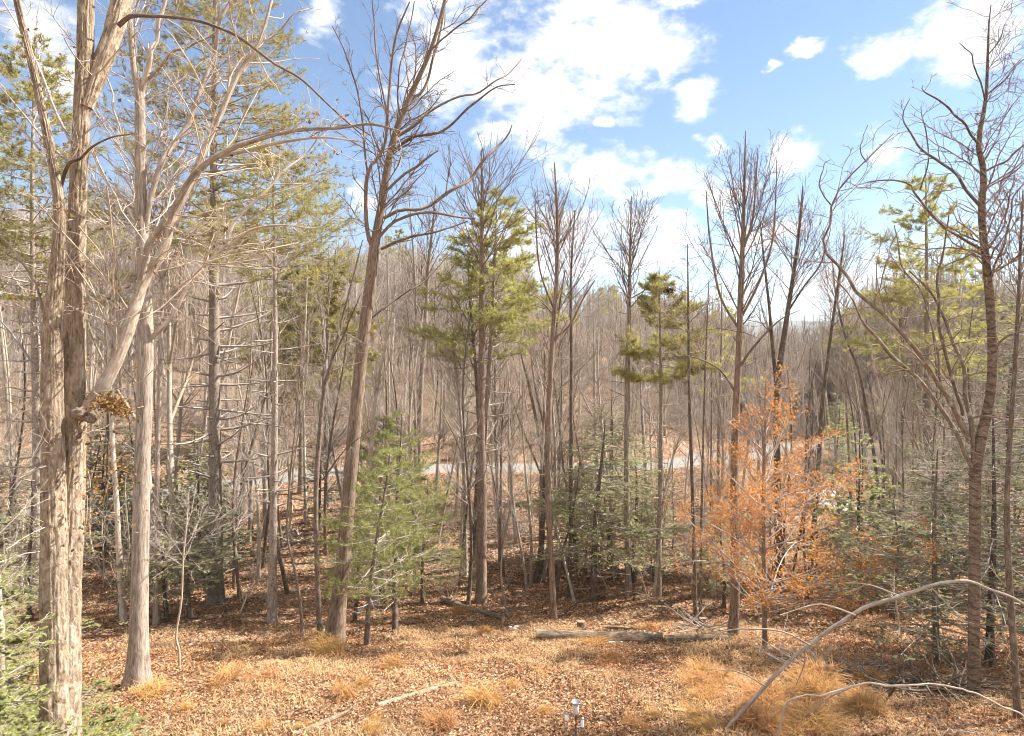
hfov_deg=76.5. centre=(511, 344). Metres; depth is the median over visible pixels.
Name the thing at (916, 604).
hemlock tree
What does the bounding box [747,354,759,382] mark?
bare tree
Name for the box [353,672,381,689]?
grass tussock
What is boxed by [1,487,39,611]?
sapling
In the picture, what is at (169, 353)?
bare tree
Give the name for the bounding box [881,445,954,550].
hemlock tree
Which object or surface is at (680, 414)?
hillside brush
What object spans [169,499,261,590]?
hemlock tree
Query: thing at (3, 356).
bare tree
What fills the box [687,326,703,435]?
slender tree
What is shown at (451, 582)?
shrub
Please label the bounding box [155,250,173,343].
bare tree
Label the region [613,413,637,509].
sapling
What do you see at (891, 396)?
bare tree
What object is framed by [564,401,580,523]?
slender tree
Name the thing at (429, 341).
slender tree
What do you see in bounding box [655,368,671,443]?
slender tree
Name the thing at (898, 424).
slender tree
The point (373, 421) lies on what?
slender tree
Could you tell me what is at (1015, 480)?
slender tree
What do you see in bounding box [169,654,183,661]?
grass tussock
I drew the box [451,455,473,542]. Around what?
sapling
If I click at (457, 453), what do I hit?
slender tree
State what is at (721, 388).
bare tree
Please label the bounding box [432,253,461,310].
pine tree
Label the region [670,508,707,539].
shrub
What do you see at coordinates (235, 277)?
bare tree
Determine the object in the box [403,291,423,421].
bare tree
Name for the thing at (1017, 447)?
hemlock tree
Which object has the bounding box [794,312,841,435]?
bare tree
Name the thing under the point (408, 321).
bare tree
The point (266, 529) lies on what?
slender tree
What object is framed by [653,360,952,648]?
beech tree
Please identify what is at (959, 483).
hemlock tree
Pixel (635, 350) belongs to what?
pine tree
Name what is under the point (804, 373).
bare tree
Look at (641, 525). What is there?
sapling
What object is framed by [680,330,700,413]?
slender tree
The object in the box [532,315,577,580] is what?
slender tree
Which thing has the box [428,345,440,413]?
slender tree
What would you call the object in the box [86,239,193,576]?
bare tree
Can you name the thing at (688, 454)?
slender tree
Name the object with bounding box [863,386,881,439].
sapling
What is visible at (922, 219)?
pine tree
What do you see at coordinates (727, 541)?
sapling
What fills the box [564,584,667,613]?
bent sapling
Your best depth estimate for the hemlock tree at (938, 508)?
24.11 m
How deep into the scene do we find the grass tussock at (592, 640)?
15.52 m
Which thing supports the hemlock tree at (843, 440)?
on the ground at (512, 564)
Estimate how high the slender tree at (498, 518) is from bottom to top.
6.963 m
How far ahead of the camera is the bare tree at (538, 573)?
24.82 m
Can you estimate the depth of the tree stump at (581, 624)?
18.48 m
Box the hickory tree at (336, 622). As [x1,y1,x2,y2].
[290,0,529,641]
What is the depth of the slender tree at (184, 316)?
66.09 m
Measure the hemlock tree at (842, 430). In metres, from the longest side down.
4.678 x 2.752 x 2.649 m
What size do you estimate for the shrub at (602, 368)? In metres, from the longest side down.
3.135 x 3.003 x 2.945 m
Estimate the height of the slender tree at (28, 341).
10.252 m
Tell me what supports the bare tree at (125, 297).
on the ground at (512, 564)
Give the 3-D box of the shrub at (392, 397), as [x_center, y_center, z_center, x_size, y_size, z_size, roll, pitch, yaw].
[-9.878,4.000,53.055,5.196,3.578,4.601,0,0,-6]
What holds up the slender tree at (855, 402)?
on the ground at (512, 564)
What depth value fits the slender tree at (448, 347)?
55.77 m
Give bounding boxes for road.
[1,444,945,520]
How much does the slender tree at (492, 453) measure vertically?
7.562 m
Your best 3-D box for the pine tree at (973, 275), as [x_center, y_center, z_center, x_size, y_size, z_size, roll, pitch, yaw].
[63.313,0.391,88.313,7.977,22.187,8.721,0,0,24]
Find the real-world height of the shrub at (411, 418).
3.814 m
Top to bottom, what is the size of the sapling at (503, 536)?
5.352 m
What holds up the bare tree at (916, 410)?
on the ground at (512, 564)
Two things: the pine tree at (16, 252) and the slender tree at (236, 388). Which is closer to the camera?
the slender tree at (236, 388)
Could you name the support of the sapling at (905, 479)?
on the ground at (512, 564)
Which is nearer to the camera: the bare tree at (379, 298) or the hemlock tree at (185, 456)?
the hemlock tree at (185, 456)
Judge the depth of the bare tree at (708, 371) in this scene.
51.11 m
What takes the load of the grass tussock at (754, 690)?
on the ground at (512, 564)
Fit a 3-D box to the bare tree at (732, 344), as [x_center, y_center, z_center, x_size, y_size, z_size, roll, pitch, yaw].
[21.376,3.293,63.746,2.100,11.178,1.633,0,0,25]
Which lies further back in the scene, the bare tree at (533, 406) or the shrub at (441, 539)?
the bare tree at (533, 406)
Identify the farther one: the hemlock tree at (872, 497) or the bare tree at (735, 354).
the bare tree at (735, 354)
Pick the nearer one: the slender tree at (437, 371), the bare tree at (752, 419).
the bare tree at (752, 419)
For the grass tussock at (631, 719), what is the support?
on the ground at (512, 564)
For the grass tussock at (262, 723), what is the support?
on the ground at (512, 564)
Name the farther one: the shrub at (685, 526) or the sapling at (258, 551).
the shrub at (685, 526)
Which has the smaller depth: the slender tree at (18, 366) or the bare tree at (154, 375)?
the bare tree at (154, 375)
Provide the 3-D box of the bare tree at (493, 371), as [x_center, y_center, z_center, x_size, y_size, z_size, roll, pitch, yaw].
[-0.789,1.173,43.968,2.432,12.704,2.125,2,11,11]
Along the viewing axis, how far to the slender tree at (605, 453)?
25.27 m
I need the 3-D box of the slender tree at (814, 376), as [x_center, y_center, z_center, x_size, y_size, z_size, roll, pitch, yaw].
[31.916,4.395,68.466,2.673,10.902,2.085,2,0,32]
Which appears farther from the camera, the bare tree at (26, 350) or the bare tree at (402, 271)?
the bare tree at (402, 271)
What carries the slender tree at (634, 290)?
on the ground at (512, 564)
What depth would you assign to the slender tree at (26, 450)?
25.52 m
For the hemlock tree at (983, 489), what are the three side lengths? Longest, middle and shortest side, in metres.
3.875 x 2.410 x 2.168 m
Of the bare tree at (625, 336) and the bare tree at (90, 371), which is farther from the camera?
the bare tree at (625, 336)
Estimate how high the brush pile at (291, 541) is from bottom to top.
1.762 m
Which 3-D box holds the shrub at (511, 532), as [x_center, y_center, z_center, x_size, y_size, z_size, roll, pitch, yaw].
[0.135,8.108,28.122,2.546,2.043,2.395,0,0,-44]
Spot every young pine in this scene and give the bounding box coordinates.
[303,445,431,645]
[308,484,408,620]
[326,409,465,632]
[331,414,432,594]
[380,474,471,602]
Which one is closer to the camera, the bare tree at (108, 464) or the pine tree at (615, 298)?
the bare tree at (108, 464)
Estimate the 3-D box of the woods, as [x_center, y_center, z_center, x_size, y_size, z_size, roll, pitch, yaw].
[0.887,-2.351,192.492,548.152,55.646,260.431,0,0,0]
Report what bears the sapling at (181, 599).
on the ground at (512, 564)
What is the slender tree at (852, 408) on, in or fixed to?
on the ground at (512, 564)
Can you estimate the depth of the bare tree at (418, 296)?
57.44 m
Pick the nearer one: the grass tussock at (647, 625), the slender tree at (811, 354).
the grass tussock at (647, 625)
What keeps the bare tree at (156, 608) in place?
on the ground at (512, 564)
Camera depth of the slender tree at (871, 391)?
36.40 m
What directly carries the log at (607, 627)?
on the ground at (512, 564)
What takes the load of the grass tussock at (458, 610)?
on the ground at (512, 564)
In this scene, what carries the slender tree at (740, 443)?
on the ground at (512, 564)
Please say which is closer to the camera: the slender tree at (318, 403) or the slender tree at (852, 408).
the slender tree at (318, 403)
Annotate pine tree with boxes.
[0,32,136,595]
[0,211,27,336]
[66,0,357,604]
[176,143,363,624]
[179,185,232,260]
[220,258,294,430]
[236,259,353,493]
[257,250,387,507]
[292,262,345,411]
[353,256,365,287]
[379,235,404,268]
[385,229,415,281]
[400,185,580,589]
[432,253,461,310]
[484,250,515,330]
[486,250,507,349]
[594,287,610,340]
[601,286,622,365]
[609,271,722,596]
[631,302,644,334]
[692,283,763,538]
[823,165,1022,552]
[961,268,1014,415]
[971,294,1007,384]
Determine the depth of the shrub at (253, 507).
30.88 m
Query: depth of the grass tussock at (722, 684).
11.59 m
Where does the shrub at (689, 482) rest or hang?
on the ground at (512, 564)
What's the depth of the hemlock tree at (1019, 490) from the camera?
21.40 m
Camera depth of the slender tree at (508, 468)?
32.35 m
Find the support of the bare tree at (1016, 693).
on the ground at (512, 564)
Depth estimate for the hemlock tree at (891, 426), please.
54.67 m
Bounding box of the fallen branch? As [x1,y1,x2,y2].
[936,715,1016,735]
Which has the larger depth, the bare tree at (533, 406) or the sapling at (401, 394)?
the sapling at (401, 394)
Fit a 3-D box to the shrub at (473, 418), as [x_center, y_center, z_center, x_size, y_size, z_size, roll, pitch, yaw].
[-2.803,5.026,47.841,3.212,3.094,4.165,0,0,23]
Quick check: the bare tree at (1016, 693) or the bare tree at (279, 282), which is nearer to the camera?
the bare tree at (1016, 693)
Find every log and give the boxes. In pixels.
[149,614,220,633]
[290,709,351,735]
[374,681,457,706]
[440,595,504,619]
[504,579,528,585]
[536,629,662,642]
[605,625,649,630]
[664,634,731,642]
[768,656,888,665]
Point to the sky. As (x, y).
(639, 94)
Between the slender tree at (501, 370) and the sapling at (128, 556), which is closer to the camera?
the sapling at (128, 556)
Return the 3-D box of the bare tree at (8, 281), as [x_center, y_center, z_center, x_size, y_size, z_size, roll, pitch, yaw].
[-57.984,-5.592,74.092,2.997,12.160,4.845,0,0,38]
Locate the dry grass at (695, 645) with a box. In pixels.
[120,613,1023,735]
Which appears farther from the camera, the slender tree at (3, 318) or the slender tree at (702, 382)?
the slender tree at (3, 318)
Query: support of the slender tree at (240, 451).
on the ground at (512, 564)
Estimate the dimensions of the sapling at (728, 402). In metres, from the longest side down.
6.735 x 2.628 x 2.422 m
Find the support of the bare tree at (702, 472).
on the ground at (512, 564)
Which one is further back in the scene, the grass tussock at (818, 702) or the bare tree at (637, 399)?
the bare tree at (637, 399)
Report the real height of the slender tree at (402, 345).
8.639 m
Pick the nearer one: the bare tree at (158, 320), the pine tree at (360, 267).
the bare tree at (158, 320)
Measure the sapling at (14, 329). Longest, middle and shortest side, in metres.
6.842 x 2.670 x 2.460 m
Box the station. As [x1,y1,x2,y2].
[564,699,583,735]
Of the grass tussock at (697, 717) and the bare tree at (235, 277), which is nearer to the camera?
the grass tussock at (697, 717)
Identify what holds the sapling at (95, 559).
on the ground at (512, 564)
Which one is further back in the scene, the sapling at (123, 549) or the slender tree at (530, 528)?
the slender tree at (530, 528)
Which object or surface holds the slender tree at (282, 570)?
on the ground at (512, 564)
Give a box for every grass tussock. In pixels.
[107,672,186,701]
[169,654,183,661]
[172,698,194,710]
[199,650,259,691]
[214,716,236,726]
[235,666,284,685]
[248,717,284,735]
[273,683,286,691]
[284,629,356,657]
[289,719,313,729]
[303,664,321,672]
[312,675,365,700]
[350,716,387,735]
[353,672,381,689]
[363,708,382,720]
[372,650,412,669]
[410,699,468,735]
[437,674,514,710]
[448,602,470,615]
[474,624,498,634]
[506,678,520,688]
[532,666,548,672]
[535,700,561,716]
[572,631,624,648]
[593,644,630,666]
[618,709,650,732]
[635,616,660,631]
[636,704,663,719]
[660,694,724,735]
[665,659,716,692]
[675,652,725,678]
[678,664,734,695]
[683,678,735,710]
[694,660,744,682]
[712,687,809,735]
[715,669,785,714]
[731,704,796,735]
[738,696,814,735]
[741,671,792,702]
[749,674,802,703]
[763,693,853,728]
[770,695,863,735]
[777,663,851,703]
[779,700,855,735]
[781,676,839,705]
[782,647,860,688]
[782,661,837,681]
[783,697,853,731]
[794,666,845,692]
[821,677,889,707]
[826,688,884,724]
[831,688,895,720]
[841,683,906,720]
[849,661,900,681]
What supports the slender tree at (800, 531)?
on the ground at (512, 564)
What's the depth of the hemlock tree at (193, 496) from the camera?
26.12 m
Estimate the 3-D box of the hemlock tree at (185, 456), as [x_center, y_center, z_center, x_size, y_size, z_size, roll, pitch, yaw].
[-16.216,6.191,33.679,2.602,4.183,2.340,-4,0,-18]
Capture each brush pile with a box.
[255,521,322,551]
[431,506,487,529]
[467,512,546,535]
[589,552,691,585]
[660,598,752,635]
[745,628,902,683]
[805,625,1023,719]
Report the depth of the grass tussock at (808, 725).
9.74 m
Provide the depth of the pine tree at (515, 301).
23.44 m
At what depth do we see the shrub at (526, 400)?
53.28 m
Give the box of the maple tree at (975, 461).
[756,0,1023,697]
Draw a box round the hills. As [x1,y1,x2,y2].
[592,320,834,339]
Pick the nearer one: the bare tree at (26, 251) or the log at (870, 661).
the log at (870, 661)
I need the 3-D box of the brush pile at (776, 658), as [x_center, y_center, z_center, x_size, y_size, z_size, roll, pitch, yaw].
[5.993,6.297,12.721,3.067,1.270,2.423,0,0,37]
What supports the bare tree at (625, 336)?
on the ground at (512, 564)
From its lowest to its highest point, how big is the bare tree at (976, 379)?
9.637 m
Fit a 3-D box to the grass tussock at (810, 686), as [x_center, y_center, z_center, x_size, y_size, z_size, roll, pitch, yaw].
[5.115,5.774,11.081,1.082,0.544,1.625,0,0,-8]
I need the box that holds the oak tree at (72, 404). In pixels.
[0,0,410,735]
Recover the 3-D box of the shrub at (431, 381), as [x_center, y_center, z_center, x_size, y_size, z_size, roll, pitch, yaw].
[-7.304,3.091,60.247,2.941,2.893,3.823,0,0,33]
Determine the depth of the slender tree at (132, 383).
45.07 m
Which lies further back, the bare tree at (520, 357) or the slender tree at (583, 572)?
the bare tree at (520, 357)
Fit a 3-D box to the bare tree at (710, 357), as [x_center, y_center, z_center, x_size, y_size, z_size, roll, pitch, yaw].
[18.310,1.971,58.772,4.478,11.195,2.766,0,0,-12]
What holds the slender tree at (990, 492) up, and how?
on the ground at (512, 564)
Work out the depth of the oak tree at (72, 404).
6.90 m
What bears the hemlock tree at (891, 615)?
on the ground at (512, 564)
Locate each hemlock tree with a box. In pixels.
[0,441,30,566]
[0,446,16,527]
[0,478,114,620]
[0,537,100,735]
[0,543,38,710]
[0,576,138,735]
[29,677,154,735]
[84,416,132,539]
[85,425,122,532]
[95,439,133,517]
[98,462,162,557]
[107,495,251,618]
[109,417,167,500]
[109,506,229,624]
[153,430,249,577]
[153,457,192,531]
[161,433,253,567]
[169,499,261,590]
[178,425,223,497]
[179,449,207,503]
[289,451,342,530]
[509,420,684,601]
[523,468,618,561]
[540,399,677,565]
[558,449,707,582]
[673,505,768,608]
[793,450,1023,672]
[802,426,921,605]
[813,500,900,589]
[815,405,858,479]
[817,391,858,448]
[827,404,858,461]
[838,409,1023,665]
[842,500,957,619]
[873,403,905,446]
[879,419,944,502]
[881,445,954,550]
[889,440,952,541]
[892,523,945,610]
[894,256,1023,613]
[899,447,986,576]
[905,406,941,467]
[930,440,984,506]
[931,402,969,463]
[955,481,1020,588]
[966,471,1002,515]
[981,428,1023,584]
[996,424,1023,480]
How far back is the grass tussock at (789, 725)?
9.68 m
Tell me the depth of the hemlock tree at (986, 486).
34.07 m
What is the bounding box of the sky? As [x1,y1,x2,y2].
[0,0,1023,322]
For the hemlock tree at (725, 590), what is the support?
on the ground at (512, 564)
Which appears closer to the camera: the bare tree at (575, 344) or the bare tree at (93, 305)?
the bare tree at (575, 344)
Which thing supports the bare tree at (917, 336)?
on the ground at (512, 564)
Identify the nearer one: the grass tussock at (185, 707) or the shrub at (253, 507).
the grass tussock at (185, 707)
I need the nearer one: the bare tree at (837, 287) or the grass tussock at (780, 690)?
the grass tussock at (780, 690)
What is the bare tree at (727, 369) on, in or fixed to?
on the ground at (512, 564)
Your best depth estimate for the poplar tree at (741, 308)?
16.94 m
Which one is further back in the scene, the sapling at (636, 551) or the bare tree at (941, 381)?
the bare tree at (941, 381)
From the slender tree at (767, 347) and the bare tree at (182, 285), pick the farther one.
the bare tree at (182, 285)
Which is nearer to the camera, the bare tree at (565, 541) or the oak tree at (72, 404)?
the oak tree at (72, 404)
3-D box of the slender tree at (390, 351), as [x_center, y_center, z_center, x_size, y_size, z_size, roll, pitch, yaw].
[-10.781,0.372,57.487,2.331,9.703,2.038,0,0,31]
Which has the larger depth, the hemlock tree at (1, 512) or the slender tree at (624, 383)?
the slender tree at (624, 383)
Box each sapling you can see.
[0,437,20,536]
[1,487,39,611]
[5,300,21,354]
[83,464,107,579]
[83,468,131,615]
[83,498,97,564]
[85,475,121,587]
[113,492,153,594]
[127,476,276,668]
[150,456,183,591]
[229,512,268,611]
[250,550,277,601]
[395,375,408,409]
[424,376,432,409]
[428,379,450,449]
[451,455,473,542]
[475,460,516,616]
[489,358,514,423]
[504,343,515,378]
[512,339,535,420]
[514,356,531,423]
[530,417,557,491]
[562,534,580,578]
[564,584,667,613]
[585,437,616,563]
[587,511,609,573]
[602,519,623,581]
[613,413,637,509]
[625,529,657,607]
[630,454,649,550]
[630,485,649,562]
[638,364,664,437]
[644,499,675,576]
[651,348,680,404]
[682,500,711,584]
[696,431,716,490]
[708,436,730,499]
[710,573,1023,730]
[711,455,751,602]
[721,391,740,476]
[722,371,743,431]
[749,420,761,480]
[778,660,1023,735]
[804,377,826,429]
[821,455,858,552]
[831,524,852,591]
[853,471,880,588]
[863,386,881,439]
[866,469,884,546]
[872,387,893,440]
[888,455,945,568]
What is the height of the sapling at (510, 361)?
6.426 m
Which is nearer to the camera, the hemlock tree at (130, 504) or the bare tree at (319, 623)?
the bare tree at (319, 623)
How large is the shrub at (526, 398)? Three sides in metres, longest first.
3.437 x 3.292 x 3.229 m
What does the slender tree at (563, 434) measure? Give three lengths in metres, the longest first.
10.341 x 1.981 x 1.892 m
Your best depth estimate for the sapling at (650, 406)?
45.63 m
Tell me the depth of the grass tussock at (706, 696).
10.86 m
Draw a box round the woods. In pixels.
[0,185,1023,440]
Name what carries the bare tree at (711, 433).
on the ground at (512, 564)
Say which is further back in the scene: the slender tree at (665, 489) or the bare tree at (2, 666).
the slender tree at (665, 489)
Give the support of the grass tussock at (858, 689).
on the ground at (512, 564)
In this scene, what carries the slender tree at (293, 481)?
on the ground at (512, 564)
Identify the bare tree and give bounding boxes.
[0,172,51,537]
[0,249,17,417]
[0,264,22,312]
[0,382,60,734]
[3,209,51,370]
[9,253,48,399]
[17,170,195,620]
[18,251,43,379]
[19,222,44,281]
[22,207,66,278]
[22,286,105,360]
[86,208,134,356]
[86,234,111,393]
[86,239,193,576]
[86,251,181,382]
[86,252,109,374]
[87,209,134,346]
[87,221,111,388]
[91,308,134,547]
[102,93,214,624]
[102,232,131,420]
[109,248,134,393]
[112,239,155,400]
[118,266,247,503]
[129,322,175,433]
[131,247,228,582]
[135,220,161,310]
[152,274,166,386]
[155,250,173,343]
[165,225,208,391]
[170,254,191,369]
[188,219,207,383]
[189,285,241,369]
[191,251,239,427]
[191,272,249,436]
[196,269,266,553]
[198,325,301,541]
[208,210,245,364]
[219,261,304,537]
[228,234,271,415]
[232,284,262,373]
[235,264,316,501]
[245,344,301,512]
[256,323,320,634]
[264,265,290,315]
[266,244,287,337]
[270,259,338,523]
[282,251,301,407]
[303,201,382,640]
[319,276,340,371]
[320,240,362,339]
[325,259,352,402]
[333,377,382,519]
[336,271,386,358]
[339,253,385,414]
[359,284,420,431]
[365,364,390,514]
[373,283,384,386]
[374,236,420,397]
[382,280,444,500]
[383,173,477,504]
[384,246,403,361]
[385,249,407,407]
[390,334,433,512]
[395,251,407,358]
[397,263,437,397]
[399,289,493,575]
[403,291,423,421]
[406,273,419,367]
[418,268,432,369]
[419,249,525,575]
[422,263,438,358]
[422,340,513,557]
[423,327,473,516]
[428,280,442,399]
[435,288,461,440]
[436,258,460,399]
[441,317,464,431]
[452,419,493,586]
[463,276,490,394]
[472,323,490,413]
[473,373,541,569]
[474,272,521,565]
[485,279,505,442]
[491,354,534,543]
[495,274,526,425]
[506,311,619,473]
[510,329,536,407]
[516,288,579,531]
[519,337,543,443]
[522,250,611,583]
[529,305,549,366]
[531,184,611,598]
[540,340,589,538]
[547,301,567,429]
[551,452,589,601]
[557,333,584,481]
[559,306,614,495]
[561,314,574,412]
[565,289,575,350]
[565,321,590,469]
[577,294,595,368]
[583,386,616,539]
[592,363,623,468]
[594,288,637,413]
[600,302,631,406]
[615,318,653,536]
[618,300,626,333]
[619,317,639,387]
[624,364,674,489]
[630,290,648,421]
[630,332,647,449]
[632,307,648,412]
[634,244,744,624]
[654,331,685,435]
[676,283,735,616]
[686,333,730,438]
[690,306,735,425]
[691,341,732,572]
[692,330,714,438]
[697,306,716,407]
[708,301,725,360]
[710,303,729,412]
[713,336,726,413]
[713,351,727,444]
[722,338,733,438]
[722,344,748,386]
[723,341,747,434]
[726,322,735,404]
[728,345,794,543]
[730,353,771,529]
[733,168,850,594]
[734,322,762,417]
[741,337,754,439]
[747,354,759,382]
[755,320,768,413]
[762,359,808,506]
[766,341,784,442]
[769,321,802,441]
[786,259,886,518]
[786,339,818,396]
[787,318,808,436]
[787,361,812,437]
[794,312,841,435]
[795,372,816,435]
[796,194,901,590]
[796,360,811,432]
[809,322,827,436]
[819,322,865,523]
[821,306,838,419]
[822,346,894,533]
[825,328,836,424]
[837,332,874,413]
[849,253,943,528]
[849,319,881,431]
[862,273,888,439]
[865,314,933,564]
[870,369,922,457]
[910,306,934,393]
[911,303,960,533]
[929,287,943,384]
[931,315,1010,557]
[932,278,984,540]
[957,157,1023,719]
[967,346,985,419]
[997,274,1023,340]
[998,343,1023,425]
[1000,280,1023,416]
[1003,273,1023,359]
[1003,304,1023,359]
[1017,352,1023,376]
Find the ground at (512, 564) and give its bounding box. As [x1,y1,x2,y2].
[0,316,1023,735]
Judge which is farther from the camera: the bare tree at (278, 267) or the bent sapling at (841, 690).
the bare tree at (278, 267)
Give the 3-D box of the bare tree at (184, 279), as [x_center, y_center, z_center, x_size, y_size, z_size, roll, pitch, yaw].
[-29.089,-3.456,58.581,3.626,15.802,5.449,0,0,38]
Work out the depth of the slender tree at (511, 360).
53.11 m
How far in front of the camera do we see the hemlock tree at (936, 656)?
13.47 m
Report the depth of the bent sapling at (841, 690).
8.44 m
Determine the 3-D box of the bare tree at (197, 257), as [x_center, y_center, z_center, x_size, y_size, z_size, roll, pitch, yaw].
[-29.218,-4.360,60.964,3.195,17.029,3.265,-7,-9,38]
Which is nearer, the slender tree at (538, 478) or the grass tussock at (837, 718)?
the grass tussock at (837, 718)
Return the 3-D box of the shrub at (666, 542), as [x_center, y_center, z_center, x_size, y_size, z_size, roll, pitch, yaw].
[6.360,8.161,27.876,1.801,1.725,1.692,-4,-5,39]
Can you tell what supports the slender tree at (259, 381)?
on the ground at (512, 564)
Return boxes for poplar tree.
[26,0,345,690]
[422,116,562,604]
[509,155,596,618]
[583,185,683,595]
[673,128,803,636]
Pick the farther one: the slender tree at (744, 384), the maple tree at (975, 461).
the slender tree at (744, 384)
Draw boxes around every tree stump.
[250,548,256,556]
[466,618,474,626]
[577,620,584,629]
[699,617,705,624]
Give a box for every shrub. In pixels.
[0,357,40,403]
[1,561,38,610]
[7,340,40,374]
[114,406,135,427]
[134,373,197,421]
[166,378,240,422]
[228,489,278,524]
[252,391,312,427]
[285,412,316,437]
[367,373,407,407]
[388,392,437,434]
[419,539,474,596]
[423,381,474,414]
[425,367,453,393]
[427,521,467,561]
[430,422,487,454]
[432,485,473,533]
[446,407,490,432]
[487,508,532,554]
[513,415,535,435]
[515,374,554,415]
[515,375,537,410]
[544,532,582,568]
[566,409,607,447]
[574,406,592,424]
[576,403,638,438]
[586,365,614,391]
[587,359,613,378]
[588,391,640,430]
[602,379,644,403]
[604,395,654,431]
[610,389,634,416]
[634,380,656,407]
[646,521,681,552]
[652,394,697,427]
[667,382,696,405]
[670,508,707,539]
[671,412,702,437]
[673,524,707,556]
[676,459,709,500]
[676,496,709,532]
[684,442,730,475]
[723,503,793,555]
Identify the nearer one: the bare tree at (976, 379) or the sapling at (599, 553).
the sapling at (599, 553)
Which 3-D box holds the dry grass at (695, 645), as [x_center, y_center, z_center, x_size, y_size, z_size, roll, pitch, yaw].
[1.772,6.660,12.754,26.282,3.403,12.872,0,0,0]
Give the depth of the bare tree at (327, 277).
67.69 m
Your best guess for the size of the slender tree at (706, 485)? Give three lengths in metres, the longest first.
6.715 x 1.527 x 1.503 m
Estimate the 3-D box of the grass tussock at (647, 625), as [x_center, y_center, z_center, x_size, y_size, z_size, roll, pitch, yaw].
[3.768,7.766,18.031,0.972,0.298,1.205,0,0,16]
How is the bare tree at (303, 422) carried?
on the ground at (512, 564)
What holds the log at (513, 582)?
on the ground at (512, 564)
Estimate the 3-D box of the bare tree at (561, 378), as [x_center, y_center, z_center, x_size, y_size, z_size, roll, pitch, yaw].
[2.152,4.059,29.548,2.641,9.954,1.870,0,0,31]
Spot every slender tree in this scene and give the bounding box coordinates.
[0,266,14,354]
[0,291,11,381]
[0,291,26,396]
[0,307,31,560]
[0,315,31,587]
[0,353,26,463]
[9,283,41,407]
[10,400,31,494]
[14,270,41,350]
[86,312,118,518]
[115,338,174,473]
[121,349,135,405]
[172,266,192,335]
[172,282,182,361]
[179,333,233,486]
[204,329,270,598]
[221,301,278,552]
[221,354,253,532]
[222,323,288,588]
[222,328,264,578]
[224,287,295,594]
[226,334,246,433]
[239,298,288,512]
[251,307,301,567]
[253,352,304,547]
[283,330,320,532]
[293,297,351,555]
[296,298,346,543]
[301,297,352,538]
[301,301,351,499]
[337,281,406,605]
[340,335,383,535]
[342,315,385,506]
[349,285,360,383]
[361,272,376,391]
[365,302,413,560]
[377,306,400,390]
[382,346,417,586]
[388,298,436,569]
[389,382,439,595]
[396,306,435,480]
[399,307,406,370]
[401,270,420,382]
[425,269,437,375]
[427,266,448,427]
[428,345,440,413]
[430,306,486,542]
[432,327,475,511]
[433,313,496,604]
[445,288,465,385]
[453,400,499,531]
[467,318,484,395]
[475,406,512,576]
[488,370,506,519]
[489,367,539,591]
[493,417,520,516]
[497,344,510,411]
[503,380,540,586]
[505,320,520,386]
[518,357,575,602]
[521,400,561,562]
[522,419,539,523]
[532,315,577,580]
[535,336,580,539]
[549,340,568,470]
[551,318,580,515]
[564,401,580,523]
[573,318,587,429]
[573,423,605,581]
[580,347,620,574]
[602,334,613,401]
[613,323,636,439]
[618,384,644,435]
[631,275,649,397]
[643,381,698,596]
[644,269,670,423]
[644,450,665,580]
[646,330,677,486]
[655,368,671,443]
[661,280,676,396]
[662,454,673,545]
[666,437,685,548]
[673,322,685,418]
[676,372,708,520]
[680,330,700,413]
[685,298,715,447]
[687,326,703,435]
[687,408,722,542]
[694,345,751,596]
[694,387,716,522]
[705,470,716,585]
[712,307,730,434]
[721,362,726,420]
[723,370,732,419]
[726,401,742,472]
[740,336,751,412]
[741,350,784,553]
[744,354,752,440]
[754,318,779,439]
[754,349,771,430]
[761,481,773,568]
[768,370,803,566]
[780,352,798,422]
[781,327,810,439]
[781,369,826,598]
[782,343,794,426]
[788,355,841,589]
[788,357,806,439]
[793,382,836,583]
[794,333,818,422]
[796,348,843,508]
[805,319,817,428]
[807,378,821,425]
[809,341,827,435]
[813,348,851,571]
[825,373,833,424]
[831,336,855,428]
[841,370,879,500]
[844,378,855,440]
[847,386,887,573]
[849,352,861,438]
[852,351,862,426]
[857,319,893,499]
[864,312,894,495]
[868,380,893,506]
[874,356,926,545]
[875,313,922,476]
[881,379,932,551]
[883,324,922,516]
[883,331,924,551]
[884,345,942,556]
[892,309,958,594]
[909,383,939,502]
[912,384,966,588]
[919,351,949,428]
[931,341,959,464]
[939,383,983,487]
[946,307,1021,516]
[950,356,994,456]
[970,310,1023,574]
[978,334,1016,520]
[987,352,1020,511]
[994,340,1023,519]
[996,394,1023,574]
[1015,340,1023,438]
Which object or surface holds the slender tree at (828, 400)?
on the ground at (512, 564)
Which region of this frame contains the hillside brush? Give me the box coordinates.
[0,308,1020,475]
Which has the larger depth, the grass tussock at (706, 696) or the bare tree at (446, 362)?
the bare tree at (446, 362)
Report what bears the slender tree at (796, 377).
on the ground at (512, 564)
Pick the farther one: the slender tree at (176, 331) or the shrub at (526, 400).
the slender tree at (176, 331)
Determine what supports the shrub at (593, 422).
on the ground at (512, 564)
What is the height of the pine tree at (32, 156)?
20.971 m
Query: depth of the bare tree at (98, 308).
52.02 m
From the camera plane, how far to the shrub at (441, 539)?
27.26 m
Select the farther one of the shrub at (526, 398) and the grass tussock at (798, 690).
the shrub at (526, 398)
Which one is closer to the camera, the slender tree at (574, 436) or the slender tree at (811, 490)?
the slender tree at (811, 490)
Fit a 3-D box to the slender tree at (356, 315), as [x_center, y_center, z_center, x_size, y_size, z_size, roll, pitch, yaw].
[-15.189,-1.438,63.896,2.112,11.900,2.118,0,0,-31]

